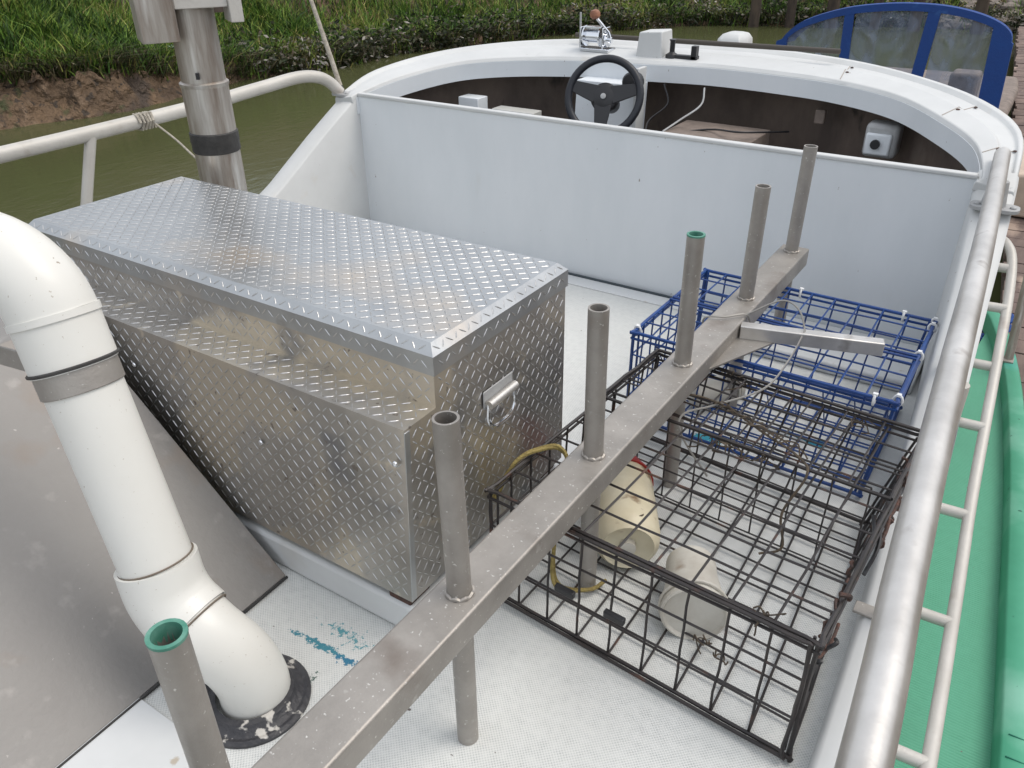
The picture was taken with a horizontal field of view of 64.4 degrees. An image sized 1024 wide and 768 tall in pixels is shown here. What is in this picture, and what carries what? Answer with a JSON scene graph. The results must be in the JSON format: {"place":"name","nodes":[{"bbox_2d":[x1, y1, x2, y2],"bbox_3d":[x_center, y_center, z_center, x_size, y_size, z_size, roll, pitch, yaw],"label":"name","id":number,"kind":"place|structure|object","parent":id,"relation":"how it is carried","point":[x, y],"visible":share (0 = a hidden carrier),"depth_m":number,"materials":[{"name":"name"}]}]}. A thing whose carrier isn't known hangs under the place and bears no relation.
{"place":"outdoors","nodes":[
{"label":"outdoors","id":0,"kind":"place"},
{"bbox_2d":[0,25,1015,344],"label":"river water","id":1,"kind":"structure","parent":0,"point":[276,129],"depth_m":9.92,"materials":[{"name":"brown liquid"}]},
{"bbox_2d":[0,0,1022,767],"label":"fishing boat","id":2,"kind":"object","parent":1,"relation":"on","point":[620,172],"visible":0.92,"depth_m":3.15,"materials":[{"name":"white paint"}]},
{"bbox_2d":[0,318,287,767],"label":"sloped hatch","id":3,"kind":"object","parent":2,"relation":"on","point":[77,669],"visible":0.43,"depth_m":1.96,"materials":[{"name":"metal"}]},
{"bbox_2d":[0,212,310,748],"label":"vent pipe","id":4,"kind":"object","parent":2,"relation":"on","point":[64,356],"visible":0.88,"depth_m":1.69,"materials":[{"name":"white plastic"}]},
{"bbox_2d":[132,111,194,157],"bbox_3d":[-1.401,-1.037,3.428,0.708,0.128,0.093,26,39,37],"label":"mooring twine","id":5,"kind":"object","parent":2,"relation":"attached to","point":[150,122],"visible":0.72,"depth_m":3.58,"materials":[{"name":"fabric"}]},
{"bbox_2d":[129,0,247,191],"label":"exhaust stack","id":6,"kind":"object","parent":2,"relation":"on","point":[188,29],"visible":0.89,"depth_m":2.91,"materials":[{"name":"silver-painted steel"},{"name":"weathered aluminium"},{"name":"black rubber"}]},
{"bbox_2d":[29,176,567,605],"bbox_3d":[-0.712,-0.098,2.482,1.644,0.676,0.731,18,35,29],"label":"toolbox","id":7,"kind":"object","parent":2,"relation":"on","point":[300,374],"visible":0.82,"depth_m":2.11,"materials":[{"name":"silver metal"}]},
{"bbox_2d":[144,144,884,767],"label":"rod holder rack","id":8,"kind":"object","parent":2,"relation":"on","point":[356,712],"visible":0.99,"depth_m":1.72,"materials":[{"name":"metal"}]},
{"bbox_2d":[678,300,805,476],"bbox_3d":[0.658,-0.015,2.503,0.308,0.328,0.618,18,35,29],"label":"snap cable","id":9,"kind":"object","parent":8,"relation":"hanging from","point":[741,397],"visible":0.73,"depth_m":2.50,"materials":[{"name":"silver metal"}]},
{"bbox_2d":[579,9,615,52],"bbox_3d":[0.473,-2.004,4.605,0.213,0.221,0.120,18,35,29],"label":"hand winch","id":10,"kind":"object","parent":2,"relation":"on","point":[602,37],"visible":1,"depth_m":4.60,"materials":[{"name":"silver metal"}]},
{"bbox_2d":[484,348,919,762],"bbox_3d":[0.530,0.343,2.210,0.900,0.357,1.015,18,35,29],"label":"crab trap","id":11,"kind":"object","parent":2,"relation":"on","point":[891,497],"visible":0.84,"depth_m":2.06,"materials":[{"name":"black metal"}]},
{"bbox_2d":[492,444,606,592],"bbox_3d":[0.116,0.355,2.183,0.312,0.349,0.171,18,35,29],"label":"yellow rope","id":12,"kind":"object","parent":11,"relation":"on","point":[553,575],"visible":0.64,"depth_m":2.17,"materials":[{"name":"yellow fabric"}]},
{"bbox_2d":[598,455,659,567],"bbox_3d":[0.326,0.353,2.375,0.193,0.193,0.379,1,30,3],"label":"bait jug","id":13,"kind":"object","parent":11,"relation":"in","point":[641,543],"visible":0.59,"depth_m":2.23,"materials":[{"name":"beige plastic"}]},
{"bbox_2d":[658,545,727,639],"bbox_3d":[0.467,0.525,2.108,0.179,0.177,0.222,4,31,7],"label":"bait cup","id":14,"kind":"object","parent":11,"relation":"in","point":[684,562],"visible":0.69,"depth_m":2.04,"materials":[{"name":"plastic"}]},
{"bbox_2d":[689,394,808,554],"bbox_3d":[0.606,0.226,2.281,0.221,0.238,0.515,-21,36,-31],"label":"trap line","id":15,"kind":"object","parent":11,"relation":"attached to","point":[732,411],"visible":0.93,"depth_m":2.18,"materials":[{"name":"black fabric"}]},
{"bbox_2d":[606,348,919,500],"bbox_3d":[0.700,0.084,2.322,0.842,0.017,0.368,21,36,32],"label":"trap door","id":16,"kind":"structure","parent":11,"relation":"in","point":[732,442],"depth_m":2.26,"materials":[{"name":"black metal"}]},
{"bbox_2d":[626,268,939,497],"bbox_3d":[0.930,-0.051,2.858,0.879,0.370,0.678,18,35,29],"label":"crab trap","id":17,"kind":"object","parent":2,"relation":"on","point":[894,403],"visible":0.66,"depth_m":2.78,"materials":[{"name":"blue metal"}]},
{"bbox_2d":[687,371,745,407],"bbox_3d":[0.740,0.019,2.983,0.201,0.132,0.132,-11,32,-17],"label":"bait cup","id":18,"kind":"object","parent":17,"relation":"in","point":[710,393],"visible":0.29,"depth_m":2.94,"materials":[{"name":"plastic"}]},
{"bbox_2d":[748,0,761,26],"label":"piling","id":19,"kind":"object","parent":1,"relation":"in","point":[755,11],"visible":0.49,"depth_m":17.57,"materials":[{"name":"brown wood"}]},
{"bbox_2d":[717,31,820,54],"bbox_3d":[3.429,-4.224,10.770,1.300,1.135,3.550,18,35,29],"label":"outboard skiff","id":20,"kind":"object","parent":1,"relation":"on","point":[739,36],"visible":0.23,"depth_m":9.30,"materials":[{"name":"paint"}]},
{"bbox_2d":[784,0,796,27],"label":"piling","id":21,"kind":"object","parent":1,"relation":"in","point":[790,13],"visible":0.49,"depth_m":17.45,"materials":[{"name":"brown wood"}]},
{"bbox_2d":[824,0,840,27],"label":"piling","id":22,"kind":"object","parent":1,"relation":"in","point":[832,5],"visible":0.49,"depth_m":17.31,"materials":[{"name":"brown wood"}]},
{"bbox_2d":[868,0,883,28],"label":"piling","id":23,"kind":"object","parent":1,"relation":"in","point":[875,18],"visible":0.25,"depth_m":17.14,"materials":[{"name":"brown wood"}]},
{"bbox_2d":[776,2,1017,114],"bbox_3d":[3.989,-3.135,8.346,2.090,1.592,3.550,18,35,29],"label":"cruiser","id":24,"kind":"object","parent":1,"relation":"on","point":[994,85],"visible":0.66,"depth_m":7.26,"materials":[{"name":"blue fabric"}]},
{"bbox_2d":[800,33,825,47],"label":"window","id":25,"kind":"structure","parent":24,"relation":"in","point":[802,35],"depth_m":7.75,"materials":[{"name":"clear plastic"}]},
{"bbox_2d":[849,32,901,62],"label":"window","id":26,"kind":"structure","parent":24,"relation":"in","point":[866,59],"depth_m":7.54,"materials":[{"name":"clear plastic"}]},
{"bbox_2d":[925,15,974,81],"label":"window","id":27,"kind":"structure","parent":24,"relation":"in","point":[934,73],"depth_m":7.28,"materials":[{"name":"clear plastic"}]},
{"bbox_2d":[907,0,925,31],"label":"piling","id":28,"kind":"object","parent":1,"relation":"in","point":[915,21],"visible":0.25,"depth_m":16.74,"materials":[{"name":"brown wood"}]},
{"bbox_2d":[894,277,1023,767],"bbox_3d":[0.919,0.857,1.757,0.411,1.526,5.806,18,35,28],"label":"green skiff","id":29,"kind":"object","parent":1,"relation":"on","point":[984,723],"visible":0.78,"depth_m":2.39,"materials":[{"name":"paint"}]},
{"bbox_2d":[970,0,989,34],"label":"piling","id":30,"kind":"object","parent":1,"relation":"in","point":[982,6],"visible":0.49,"depth_m":16.26,"materials":[{"name":"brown wood"}]},
{"bbox_2d":[1000,26,1023,398],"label":"dock","id":31,"kind":"object","parent":1,"relation":"on","point":[1015,234],"visible":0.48,"depth_m":5.58,"materials":[{"name":"brown wood"}]},
{"bbox_2d":[979,313,1013,340],"bbox_3d":[2.407,-0.271,4.056,0.142,0.178,0.143,18,35,29],"label":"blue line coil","id":32,"kind":"object","parent":31,"relation":"on","point":[1010,325],"visible":0.05,"depth_m":4.01,"materials":[{"name":"fabric"}]},
{"bbox_2d":[0,0,1023,129],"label":"river bank","id":33,"kind":"structure","parent":0,"point":[37,98],"depth_m":10.76,"materials":[{"name":"brown soil"}]},
{"bbox_2d":[0,0,1023,85],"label":"grass","id":34,"kind":"structure","parent":33,"relation":"on","point":[31,25],"depth_m":13.84,"materials":[{"name":"green plant"}]},
{"bbox_2d":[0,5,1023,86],"bbox_3d":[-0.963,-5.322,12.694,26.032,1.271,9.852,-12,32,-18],"label":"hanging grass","id":35,"kind":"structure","parent":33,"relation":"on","point":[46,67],"depth_m":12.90,"materials":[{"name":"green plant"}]},
{"bbox_2d":[219,0,1023,76],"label":"shoreline plants","id":36,"kind":"object","parent":33,"relation":"on","point":[612,11],"visible":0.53,"depth_m":16.12,"materials":[{"name":"green plant"}]},
{"bbox_2d":[921,0,1023,32],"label":"shore rubble","id":37,"kind":"object","parent":33,"relation":"on","point":[949,23],"visible":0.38,"depth_m":17.19,"materials":[{"name":"grey stone"}]},
{"bbox_2d":[1011,139,1023,217],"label":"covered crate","id":38,"kind":"object","parent":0,"point":[1019,200],"visible":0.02,"depth_m":5.70,"materials":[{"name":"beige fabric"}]}
]}

